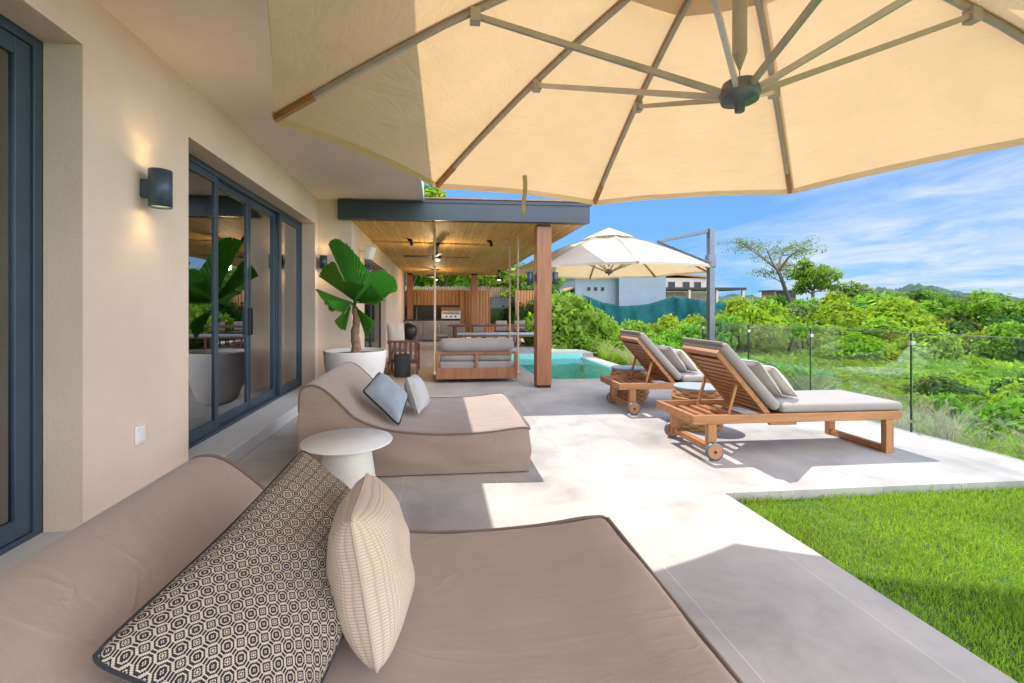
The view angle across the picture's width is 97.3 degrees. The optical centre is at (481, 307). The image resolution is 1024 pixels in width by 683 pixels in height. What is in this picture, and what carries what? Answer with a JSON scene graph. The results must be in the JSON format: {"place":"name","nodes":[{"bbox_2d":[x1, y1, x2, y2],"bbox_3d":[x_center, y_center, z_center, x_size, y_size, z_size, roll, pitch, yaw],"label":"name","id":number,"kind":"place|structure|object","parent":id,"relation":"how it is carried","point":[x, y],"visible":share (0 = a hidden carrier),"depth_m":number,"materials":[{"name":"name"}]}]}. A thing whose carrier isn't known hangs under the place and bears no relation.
{"place":"outdoors","nodes":[
{"label":"outdoors","id":0,"kind":"place"},
{"bbox_2d":[0,0,423,572],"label":"house","id":1,"kind":"structure","parent":0,"point":[200,318],"depth_m":3.24,"materials":[{"name":"paint"}]},
{"bbox_2d":[0,27,29,547],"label":"sliding door","id":2,"kind":"structure","parent":1,"relation":"in","point":[14,53],"depth_m":2.54,"materials":[{"name":"metal"}]},
{"bbox_2d":[134,424,145,444],"bbox_3d":[-2.456,0.910,3.240,0.029,0.130,0.100,0,0,-6],"label":"wall switch","id":3,"kind":"object","parent":1,"relation":"attached to","point":[139,434],"depth_m":3.21,"materials":[{"name":"white paint"}]},
{"bbox_2d":[140,167,172,209],"bbox_3d":[-2.376,-0.870,3.287,0.199,0.270,0.150,0,0,-6],"label":"wall lamp","id":4,"kind":"object","parent":1,"relation":"attached to","point":[156,188],"visible":1,"depth_m":3.24,"materials":[{"name":"metal"}]},
{"bbox_2d":[188,160,217,444],"bbox_3d":[-2.846,-0.053,4.408,0.050,2.731,0.976,0,0,-6],"label":"sliding door","id":5,"kind":"structure","parent":1,"relation":"in","point":[202,185],"depth_m":4.62,"materials":[{"name":"glass"}]},
{"bbox_2d":[218,181,250,425],"bbox_3d":[-2.977,-0.053,5.348,0.080,2.731,0.978,0,0,-6],"label":"sliding door","id":6,"kind":"structure","parent":1,"relation":"in","point":[234,312],"depth_m":5.42,"materials":[{"name":"glass"}]},
{"bbox_2d":[249,199,275,408],"bbox_3d":[-3.069,-0.053,6.299,0.080,2.731,0.988,0,0,-6],"label":"sliding door","id":7,"kind":"structure","parent":1,"relation":"in","point":[262,221],"depth_m":6.31,"materials":[{"name":"glass"}]},
{"bbox_2d":[277,214,299,394],"bbox_3d":[-3.122,-0.053,7.282,0.050,2.731,0.976,0,0,-6],"label":"sliding door","id":8,"kind":"structure","parent":1,"relation":"in","point":[288,232],"depth_m":7.23,"materials":[{"name":"glass"}]},
{"bbox_2d":[364,259,380,347],"bbox_3d":[-2.839,0.180,11.431,0.060,2.600,3.900,0,0,-6],"label":"sliding door","id":9,"kind":"structure","parent":1,"relation":"in","point":[373,311],"depth_m":11.97,"materials":[{"name":"glass"}]},
{"bbox_2d":[481,337,592,356],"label":"dining deck floor","id":10,"kind":"structure","parent":0,"point":[524,348],"depth_m":14.61,"materials":[{"name":"grey concrete"}]},
{"bbox_2d":[236,339,1023,682],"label":"terrace floor","id":11,"kind":"structure","parent":0,"point":[758,597],"depth_m":3.56,"materials":[{"name":"grey concrete"}]},
{"bbox_2d":[299,428,392,488],"bbox_3d":[-1.022,1.250,3.418,0.676,0.500,0.676,0,0,-6],"label":"side table","id":12,"kind":"object","parent":11,"relation":"on","point":[347,457],"visible":0.69,"depth_m":3.29,"materials":[{"name":"white paint"}]},
{"bbox_2d":[323,347,386,377],"bbox_3d":[-2.077,1.095,7.385,1.000,0.810,1.000,0,0,-6],"label":"plant pot","id":13,"kind":"object","parent":11,"relation":"on","point":[370,361],"visible":0.56,"depth_m":7.04,"materials":[{"name":"white ceramic"}]},
{"bbox_2d":[315,238,397,352],"bbox_3d":[-2.045,-0.176,7.230,1.120,1.893,1.297,0,0,-38],"label":"fan palm","id":14,"kind":"object","parent":13,"relation":"in","point":[359,283],"visible":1,"depth_m":7.23,"materials":[{"name":"green plant"}]},
{"bbox_2d":[0,454,743,682],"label":"daybed","id":15,"kind":"object","parent":11,"relation":"on","point":[587,599],"visible":0.68,"depth_m":1.51,"materials":[{"name":"beige fabric"}]},
{"bbox_2d":[92,450,350,682],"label":"pillow","id":16,"kind":"object","parent":15,"relation":"on","point":[245,596],"visible":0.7,"depth_m":1.22,"materials":[{"name":"fabric"}]},
{"bbox_2d":[326,473,414,672],"bbox_3d":[-0.372,0.841,1.516,0.294,0.457,0.466,0,0,-6],"label":"pillow","id":17,"kind":"object","parent":15,"relation":"on","point":[370,571],"visible":0.97,"depth_m":1.33,"materials":[{"name":"beige fabric"}]},
{"bbox_2d":[404,321,417,351],"bbox_3d":[-2.290,0.956,14.097,0.659,1.099,0.657,0,0,-6],"label":"kettle grill","id":18,"kind":"object","parent":11,"relation":"on","point":[410,331],"visible":0.71,"depth_m":13.93,"materials":[{"name":"black metal"}]},
{"bbox_2d":[384,367,442,380],"bbox_3d":[-1.689,1.489,10.235,1.600,0.014,2.100,0,0,-6],"label":"jute rug","id":19,"kind":"object","parent":11,"relation":"on","point":[425,374],"visible":0.24,"depth_m":10.03,"materials":[{"name":"beige wicker"}]},
{"bbox_2d":[394,353,410,377],"bbox_3d":[-1.720,1.248,9.730,0.350,0.505,0.350,0,0,-6],"label":"wicker stool","id":20,"kind":"object","parent":19,"relation":"on","point":[402,365],"visible":0.96,"depth_m":9.58,"materials":[{"name":"black wicker"}]},
{"bbox_2d":[387,323,419,374],"bbox_3d":[-1.822,0.924,10.465,0.721,1.168,0.859,0,0,-6],"label":"armchair","id":21,"kind":"object","parent":19,"relation":"on","point":[397,342],"visible":0.94,"depth_m":10.13,"materials":[{"name":"brown wood"}]},
{"bbox_2d":[296,362,531,475],"bbox_3d":[-0.658,1.081,4.833,2.077,0.839,1.698,0,0,-6],"label":"daybed","id":22,"kind":"object","parent":11,"relation":"on","point":[483,433],"visible":0.9,"depth_m":4.07,"materials":[{"name":"beige fabric"}]},
{"bbox_2d":[363,372,408,424],"bbox_3d":[-0.919,0.871,4.413,0.569,0.403,0.384,0,0,30],"label":"pillow","id":23,"kind":"object","parent":22,"relation":"on","point":[386,395],"visible":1,"depth_m":4.30,"materials":[{"name":"grey fabric"}]},
{"bbox_2d":[404,374,429,413],"bbox_3d":[-0.690,0.895,4.767,0.265,0.344,0.558,0,0,-6],"label":"pillow","id":24,"kind":"object","parent":22,"relation":"on","point":[416,391],"visible":0.95,"depth_m":4.63,"materials":[{"name":"white fabric"}]},
{"bbox_2d":[404,305,459,338],"bbox_3d":[-2.269,0.635,20.541,2.520,1.530,0.872,0,0,-6],"label":"outdoor kitchen","id":25,"kind":"object","parent":11,"relation":"on","point":[422,320],"visible":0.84,"depth_m":20.21,"materials":[{"name":"metal"}]},
{"bbox_2d":[423,321,440,337],"bbox_3d":[-2.231,0.970,20.142,0.780,0.740,0.070,0,0,-6],"label":"cabinet door","id":26,"kind":"structure","parent":25,"relation":"in","point":[428,326],"depth_m":20.14,"materials":[{"name":"wood"}]},
{"bbox_2d":[442,321,458,337],"bbox_3d":[-1.425,0.970,20.220,0.780,0.740,0.070,0,0,-6],"label":"cabinet door","id":27,"kind":"structure","parent":25,"relation":"in","point":[447,330],"depth_m":20.22,"materials":[{"name":"wood"}]},
{"bbox_2d":[441,307,460,318],"bbox_3d":[-1.424,0.230,20.527,0.860,0.540,0.759,0,0,-6],"label":"gas grill","id":28,"kind":"object","parent":25,"relation":"on","point":[450,312],"visible":1,"depth_m":20.24,"materials":[{"name":"metal"}]},
{"bbox_2d":[337,197,591,387],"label":"pavilion","id":29,"kind":"structure","parent":11,"relation":"on","point":[467,227],"depth_m":8.47,"materials":[{"name":"paint"}]},
{"bbox_2d":[432,229,519,378],"bbox_3d":[-0.154,-0.077,9.530,1.766,2.994,1.221,0,0,-6],"label":"hanging swing","id":30,"kind":"object","parent":29,"relation":"hanging from","point":[474,358],"visible":1,"depth_m":9.02,"materials":[{"name":"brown fabric"}]},
{"bbox_2d":[405,290,533,337],"bbox_3d":[-0.532,0.320,21.172,6.200,2.360,0.250,0,0,-6],"label":"slat fence","id":31,"kind":"object","parent":11,"relation":"on","point":[491,310],"visible":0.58,"depth_m":21.25,"materials":[{"name":"brown wood"}]},
{"bbox_2d":[491,297,514,322],"bbox_3d":[0.987,0.100,21.308,1.150,1.240,0.030,0,0,-6],"label":"window","id":32,"kind":"structure","parent":31,"relation":"in","point":[499,305],"depth_m":21.29,"materials":[{"name":"clear glass"}]},
{"bbox_2d":[448,324,533,337],"bbox_3d":[0.522,1.060,16.752,3.550,0.880,0.950,0,0,-6],"label":"dining table","id":33,"kind":"object","parent":11,"relation":"on","point":[454,326],"visible":0.5,"depth_m":16.29,"materials":[{"name":"brown wood"}]},
{"bbox_2d":[456,332,533,347],"bbox_3d":[0.685,1.185,15.839,3.200,0.630,0.500,0,0,-6],"label":"dining bench","id":34,"kind":"object","parent":11,"relation":"on","point":[501,334],"visible":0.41,"depth_m":15.60,"materials":[{"name":"brown wood"}]},
{"bbox_2d":[512,228,715,340],"bbox_3d":[2.884,-0.161,10.222,4.090,3.322,4.093,0,0,-20],"label":"cantilever umbrella","id":35,"kind":"object","parent":11,"relation":"on","point":[607,253],"visible":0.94,"depth_m":9.22,"materials":[{"name":"white fabric"}]},
{"bbox_2d":[610,365,649,401],"bbox_3d":[2.454,1.242,7.489,0.636,0.515,0.636,0,0,-6],"label":"drum table","id":36,"kind":"object","parent":11,"relation":"on","point":[641,395],"visible":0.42,"depth_m":7.26,"materials":[{"name":"wicker"}]},
{"bbox_2d":[267,0,1023,213],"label":"cantilever umbrella","id":37,"kind":"object","parent":11,"relation":"on","point":[596,102],"visible":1,"depth_m":2.69,"materials":[{"name":"beige fabric"}]},
{"bbox_2d":[600,329,710,414],"bbox_3d":[3.045,0.919,6.824,2.310,1.165,0.864,0,0,-6],"label":"sun lounger","id":38,"kind":"object","parent":11,"relation":"on","point":[651,358],"visible":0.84,"depth_m":6.49,"materials":[{"name":"brown wood"}]},
{"bbox_2d":[656,344,686,371],"bbox_3d":[2.892,0.763,6.889,0.301,0.381,0.454,0,0,-6],"label":"pillow","id":39,"kind":"object","parent":38,"relation":"on","point":[669,353],"visible":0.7,"depth_m":6.71,"materials":[{"name":"grey fabric"}]},
{"bbox_2d":[674,349,697,371],"bbox_3d":[3.062,0.793,6.905,0.295,0.329,0.453,0,0,-6],"label":"pillow","id":40,"kind":"object","parent":38,"relation":"on","point":[689,364],"visible":0.52,"depth_m":6.71,"materials":[{"name":"beige fabric"}]},
{"bbox_2d":[671,382,723,431],"bbox_3d":[2.736,1.242,5.708,0.636,0.515,0.636,0,0,-6],"label":"drum table","id":41,"kind":"object","parent":11,"relation":"on","point":[686,391],"visible":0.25,"depth_m":5.51,"materials":[{"name":"wicker"}]},
{"bbox_2d":[656,337,901,460],"bbox_3d":[3.197,0.919,4.930,2.310,1.165,0.864,0,0,-6],"label":"sun lounger","id":42,"kind":"object","parent":11,"relation":"on","point":[729,375],"visible":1,"depth_m":4.65,"materials":[{"name":"brown wood"}]},
{"bbox_2d":[741,359,782,396],"bbox_3d":[3.045,0.763,4.995,0.302,0.381,0.454,0,0,-6],"label":"pillow","id":43,"kind":"object","parent":42,"relation":"on","point":[762,374],"visible":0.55,"depth_m":4.80,"materials":[{"name":"grey fabric"}]},
{"bbox_2d":[763,365,797,396],"bbox_3d":[3.215,0.793,5.011,0.298,0.328,0.453,0,0,-6],"label":"pillow","id":44,"kind":"object","parent":42,"relation":"on","point":[783,384],"visible":0.33,"depth_m":4.81,"materials":[{"name":"beige fabric"}]},
{"bbox_2d":[701,322,1023,431],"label":"glass balustrade","id":45,"kind":"object","parent":11,"relation":"on","point":[911,342],"visible":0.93,"depth_m":5.45,"materials":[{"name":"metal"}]},
{"bbox_2d":[426,145,1023,300],"label":"sky","id":46,"kind":"structure","parent":0,"point":[957,224],"materials":[{"name":"blue"}]},
{"bbox_2d":[759,290,795,299],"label":"shed","id":47,"kind":"structure","parent":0,"point":[766,293],"depth_m":38.22,"materials":[{"name":"metal"}]},
{"bbox_2d":[733,484,1023,682],"bbox_3d":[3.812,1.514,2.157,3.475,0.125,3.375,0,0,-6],"label":"lawn grass","id":48,"kind":"structure","parent":0,"point":[955,508],"depth_m":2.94,"materials":[{"name":"green plant"}]},
{"bbox_2d":[808,283,1022,301],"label":"wooded hill","id":49,"kind":"structure","parent":0,"point":[918,286],"depth_m":435.59,"materials":[{"name":"green plant"}]},
{"bbox_3d":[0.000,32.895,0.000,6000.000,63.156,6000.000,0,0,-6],"label":"ground","id":50,"kind":"structure","parent":0,"visible":0},
{"bbox_2d":[405,188,446,286],"bbox_3d":[-4.195,-2.358,25.316,5.743,8.929,4.871,0,0,-6],"label":"tree","id":51,"kind":"object","parent":50,"relation":"on","point":[433,193],"visible":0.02,"depth_m":24.62,"materials":[{"name":"green plant"}]},
{"bbox_2d":[414,182,486,290],"bbox_3d":[-2.594,-2.326,26.500,5.469,8.865,5.131,0,0,-18],"label":"tree","id":52,"kind":"object","parent":50,"relation":"on","point":[447,281],"visible":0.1,"depth_m":25.98,"materials":[{"name":"green plant"}]},
{"bbox_2d":[405,286,524,296],"bbox_3d":[-1.018,0.166,23.611,6.987,2.668,0.087,0,0,-6],"label":"bamboo fence","id":53,"kind":"object","parent":50,"relation":"on","point":[494,291],"visible":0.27,"depth_m":23.60,"materials":[{"name":"wood"}]},
{"bbox_2d":[455,260,578,299],"bbox_3d":[1.758,-0.282,25.171,6.634,4.787,5.586,0,0,-6],"label":"tree","id":54,"kind":"object","parent":50,"relation":"on","point":[494,282],"visible":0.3,"depth_m":23.62,"materials":[{"name":"green plant"}]},
{"bbox_2d":[523,291,618,345],"bbox_3d":[3.275,0.733,17.172,3.659,2.748,3.820,0,0,-2],"label":"bush","id":55,"kind":"object","parent":50,"relation":"on","point":[571,314],"visible":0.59,"depth_m":16.06,"materials":[{"name":"green plant"}]},
{"bbox_2d":[557,276,665,305],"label":"neighbour house","id":56,"kind":"structure","parent":50,"relation":"on","point":[627,291],"depth_m":40.95,"materials":[{"name":"paint"}]},
{"bbox_2d":[618,318,666,338],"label":"bush","id":57,"kind":"object","parent":50,"relation":"on","point":[646,330],"visible":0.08,"depth_m":21.82,"materials":[{"name":"green plant"}]},
{"bbox_2d":[649,313,695,334],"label":"bush","id":58,"kind":"object","parent":50,"relation":"on","point":[668,321],"visible":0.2,"depth_m":22.79,"materials":[{"name":"green plant"}]},
{"bbox_2d":[583,293,774,326],"bbox_3d":[15.195,0.663,34.890,14.401,3.711,1.166,0,0,7],"label":"shade net","id":59,"kind":"object","parent":50,"relation":"on","point":[681,308],"visible":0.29,"depth_m":35.08,"materials":[{"name":"teal fabric"}]},
{"bbox_2d":[657,323,706,349],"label":"bush","id":60,"kind":"object","parent":50,"relation":"on","point":[689,330],"visible":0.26,"depth_m":19.61,"materials":[{"name":"green plant"}]},
{"bbox_2d":[666,274,746,301],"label":"tiled house","id":61,"kind":"structure","parent":50,"relation":"on","point":[691,286],"depth_m":52.34,"materials":[{"name":"ceramic"}]},
{"bbox_2d":[690,314,764,353],"bbox_3d":[12.577,1.447,23.133,3.466,2.317,3.790,0,0,-13],"label":"bush","id":62,"kind":"object","parent":50,"relation":"on","point":[730,334],"visible":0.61,"depth_m":21.91,"materials":[{"name":"green plant"}]},
{"bbox_2d":[715,295,752,318],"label":"bush","id":63,"kind":"object","parent":50,"relation":"on","point":[733,305],"visible":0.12,"depth_m":28.31,"materials":[{"name":"green plant"}]},
{"bbox_2d":[477,337,1023,454],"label":"ground cover","id":64,"kind":"object","parent":50,"relation":"on","point":[983,369],"visible":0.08,"depth_m":14.80,"materials":[{"name":"green plant"}]},
{"bbox_2d":[511,282,564,329],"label":"bush","id":65,"kind":"object","parent":64,"relation":"on","point":[523,311],"visible":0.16,"depth_m":21.34,"materials":[{"name":"green plant"}]},
{"bbox_2d":[552,326,611,356],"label":"bush","id":66,"kind":"object","parent":64,"relation":"on","point":[575,342],"visible":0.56,"depth_m":15.23,"materials":[{"name":"green plant"}]},
{"bbox_2d":[480,337,1023,457],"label":"undergrowth","id":67,"kind":"object","parent":50,"relation":"on","point":[981,383],"visible":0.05,"depth_m":15.81,"materials":[{"name":"green plant"}]},
{"bbox_2d":[720,303,791,352],"bbox_3d":[13.555,1.183,23.034,4.029,2.865,3.577,0,0,37],"label":"bush","id":68,"kind":"object","parent":50,"relation":"on","point":[769,334],"visible":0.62,"depth_m":21.76,"materials":[{"name":"green plant"}]},
{"bbox_2d":[732,296,799,323],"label":"bush","id":69,"kind":"object","parent":50,"relation":"on","point":[772,307],"visible":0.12,"depth_m":27.15,"materials":[{"name":"green plant"}]},
{"bbox_2d":[715,235,828,306],"bbox_3d":[23.851,-2.204,37.946,5.692,8.340,9.490,0,0,-42],"label":"acacia tree","id":70,"kind":"object","parent":50,"relation":"on","point":[778,269],"visible":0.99,"depth_m":36.68,"materials":[{"name":"green plant"}]},
{"bbox_2d":[771,317,825,350],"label":"bush","id":71,"kind":"object","parent":50,"relation":"on","point":[791,331],"visible":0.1,"depth_m":22.40,"materials":[{"name":"green plant"}]},
{"bbox_2d":[745,356,870,389],"bbox_3d":[5.377,1.351,7.509,1.715,0.965,1.345,0,0,-6],"label":"strap leaf plant","id":72,"kind":"object","parent":50,"relation":"on","point":[818,380],"visible":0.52,"depth_m":7.42,"materials":[{"name":"green plant"}]},
{"bbox_2d":[782,302,838,322],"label":"bush","id":73,"kind":"object","parent":50,"relation":"on","point":[801,310],"visible":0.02,"depth_m":27.03,"materials":[{"name":"green plant"}]},
{"bbox_2d":[782,257,859,297],"bbox_3d":[25.282,-0.924,34.144,3.425,5.843,6.105,0,0,-6],"label":"tree","id":74,"kind":"object","parent":50,"relation":"on","point":[807,272],"visible":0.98,"depth_m":33.45,"materials":[{"name":"green plant"}]},
{"bbox_2d":[805,289,856,307],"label":"bush","id":75,"kind":"object","parent":50,"relation":"on","point":[834,295],"visible":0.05,"depth_m":31.05,"materials":[{"name":"green plant"}]},
{"bbox_2d":[789,323,878,350],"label":"bush","id":76,"kind":"object","parent":50,"relation":"on","point":[829,335],"visible":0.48,"depth_m":21.67,"materials":[{"name":"green plant"}]},
{"bbox_2d":[796,298,874,330],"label":"bush","id":77,"kind":"object","parent":50,"relation":"on","point":[847,316],"visible":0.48,"depth_m":25.10,"materials":[{"name":"green plant"}]},
{"bbox_2d":[821,283,879,301],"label":"bush","id":78,"kind":"object","parent":50,"relation":"on","point":[862,290],"visible":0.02,"depth_m":31.90,"materials":[{"name":"green plant"}]},
{"bbox_2d":[812,332,924,362],"bbox_3d":[15.645,1.810,18.587,3.495,1.666,3.075,0,0,21],"label":"bush","id":79,"kind":"object","parent":50,"relation":"on","point":[858,346],"visible":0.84,"depth_m":17.79,"materials":[{"name":"green plant"}]},
{"bbox_2d":[850,315,908,336],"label":"bush","id":80,"kind":"object","parent":50,"relation":"on","point":[872,321],"visible":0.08,"depth_m":22.24,"materials":[{"name":"green plant"}]},
{"bbox_2d":[854,322,907,342],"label":"bush","id":81,"kind":"object","parent":50,"relation":"on","point":[881,332],"visible":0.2,"depth_m":21.66,"materials":[{"name":"green plant"}]},
{"bbox_2d":[843,290,938,318],"bbox_3d":[23.479,0.878,27.461,7.639,3.977,7.301,0,0,-12],"label":"bush","id":82,"kind":"object","parent":50,"relation":"on","point":[864,304],"visible":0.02,"depth_m":26.93,"materials":[{"name":"green plant"}]},
{"bbox_2d":[863,364,929,380],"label":"bush","id":83,"kind":"object","parent":50,"relation":"on","point":[895,371],"visible":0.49,"depth_m":14.01,"materials":[{"name":"green plant"}]},
{"bbox_2d":[863,390,950,427],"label":"ornamental grass","id":84,"kind":"object","parent":50,"relation":"on","point":[924,398],"depth_m":5.97,"materials":[{"name":"green plant"}]},
{"bbox_2d":[864,296,951,329],"bbox_3d":[23.211,0.954,24.962,5.016,3.288,5.712,0,0,39],"label":"bush","id":85,"kind":"object","parent":50,"relation":"on","point":[899,309],"visible":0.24,"depth_m":24.13,"materials":[{"name":"green plant"}]},
{"bbox_2d":[879,394,956,429],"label":"ornamental grass","id":86,"kind":"object","parent":50,"relation":"on","point":[902,422],"depth_m":5.75,"materials":[{"name":"green plant"}]},
{"bbox_2d":[895,289,961,302],"bbox_3d":[29.662,0.801,29.825,5.450,4.225,4.798,0,0,-6],"label":"tree","id":87,"kind":"object","parent":50,"relation":"on","point":[918,296],"visible":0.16,"depth_m":29.48,"materials":[{"name":"green plant"}]},
{"bbox_2d":[890,324,970,359],"bbox_3d":[19.049,1.635,19.348,3.048,1.917,2.830,0,0,-20],"label":"bush","id":88,"kind":"object","parent":50,"relation":"on","point":[939,344],"visible":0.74,"depth_m":18.63,"materials":[{"name":"green plant"}]},
{"bbox_2d":[895,405,976,437],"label":"ornamental grass","id":89,"kind":"object","parent":50,"relation":"on","point":[917,429],"depth_m":5.55,"materials":[{"name":"green plant"}]},
{"bbox_2d":[905,391,973,422],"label":"bush","id":90,"kind":"object","parent":50,"relation":"on","point":[938,403],"visible":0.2,"depth_m":7.36,"materials":[{"name":"green plant"}]},
{"bbox_2d":[898,373,990,398],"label":"bush","id":91,"kind":"object","parent":50,"relation":"on","point":[936,385],"visible":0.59,"depth_m":11.21,"materials":[{"name":"green plant"}]},
{"bbox_2d":[898,397,1008,444],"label":"ornamental grass","id":92,"kind":"object","parent":50,"relation":"on","point":[947,435],"depth_m":5.37,"materials":[{"name":"green plant"}]},
{"bbox_2d":[937,320,980,336],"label":"bush","id":93,"kind":"object","parent":50,"relation":"on","point":[960,329],"visible":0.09,"depth_m":22.04,"materials":[{"name":"green plant"}]},
{"bbox_2d":[934,312,984,331],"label":"bush","id":94,"kind":"object","parent":50,"relation":"on","point":[973,322],"visible":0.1,"depth_m":23.95,"materials":[{"name":"green plant"}]},
{"bbox_2d":[932,392,992,409],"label":"bush","id":95,"kind":"object","parent":50,"relation":"on","point":[974,399],"visible":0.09,"depth_m":9.86,"materials":[{"name":"green plant"}]},
{"bbox_2d":[920,288,1023,322],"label":"tree","id":96,"kind":"object","parent":50,"relation":"on","point":[980,306],"visible":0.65,"depth_m":23.94,"materials":[{"name":"green plant"}]},
{"bbox_2d":[925,421,1021,454],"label":"ornamental grass","id":97,"kind":"object","parent":50,"relation":"on","point":[971,441],"depth_m":5.03,"materials":[{"name":"green plant"}]},
{"bbox_2d":[954,391,1023,443],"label":"bush","id":98,"kind":"object","parent":50,"relation":"on","point":[1013,411],"visible":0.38,"depth_m":6.37,"materials":[{"name":"green plant"}]},
{"bbox_2d":[954,321,1023,355],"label":"bush","id":99,"kind":"object","parent":50,"relation":"on","point":[967,342],"visible":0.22,"depth_m":19.79,"materials":[{"name":"green plant"}]},
{"bbox_2d":[966,320,1023,361],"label":"bush","id":100,"kind":"object","parent":50,"relation":"on","point":[992,352],"visible":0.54,"depth_m":19.03,"materials":[{"name":"green plant"}]},
{"bbox_2d":[973,418,1023,459],"bbox_3d":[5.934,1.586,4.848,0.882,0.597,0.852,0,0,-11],"label":"ornamental grass","id":101,"kind":"object","parent":50,"relation":"on","point":[1021,449],"depth_m":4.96,"materials":[{"name":"green plant"}]},
{"bbox_2d":[976,308,1023,331],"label":"bush","id":102,"kind":"object","parent":50,"relation":"on","point":[1006,318],"visible":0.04,"depth_m":21.53,"materials":[{"name":"green plant"}]},
{"bbox_2d":[984,378,1023,410],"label":"bush","id":103,"kind":"object","parent":50,"relation":"on","point":[1015,387],"visible":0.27,"depth_m":9.37,"materials":[{"name":"green plant"}]},
{"bbox_2d":[985,372,1023,393],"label":"bush","id":104,"kind":"object","parent":50,"relation":"on","point":[1004,382],"visible":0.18,"depth_m":11.48,"materials":[{"name":"green plant"}]},
{"bbox_2d":[986,298,1023,321],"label":"tree","id":105,"kind":"object","parent":50,"relation":"on","point":[1010,309],"visible":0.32,"depth_m":23.20,"materials":[{"name":"green plant"}]},
{"bbox_2d":[1003,336,1023,361],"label":"bush","id":106,"kind":"object","parent":50,"relation":"on","point":[1018,349],"visible":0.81,"depth_m":18.25,"materials":[{"name":"green plant"}]},
{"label":"pool bottom","id":107,"kind":"structure","parent":0,"visible":0},
{"bbox_2d":[511,353,611,378],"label":"pool side tiles","id":108,"kind":"object","parent":107,"relation":"on","point":[571,366],"visible":0.16,"depth_m":13.74,"materials":[{"name":"teal tile"}]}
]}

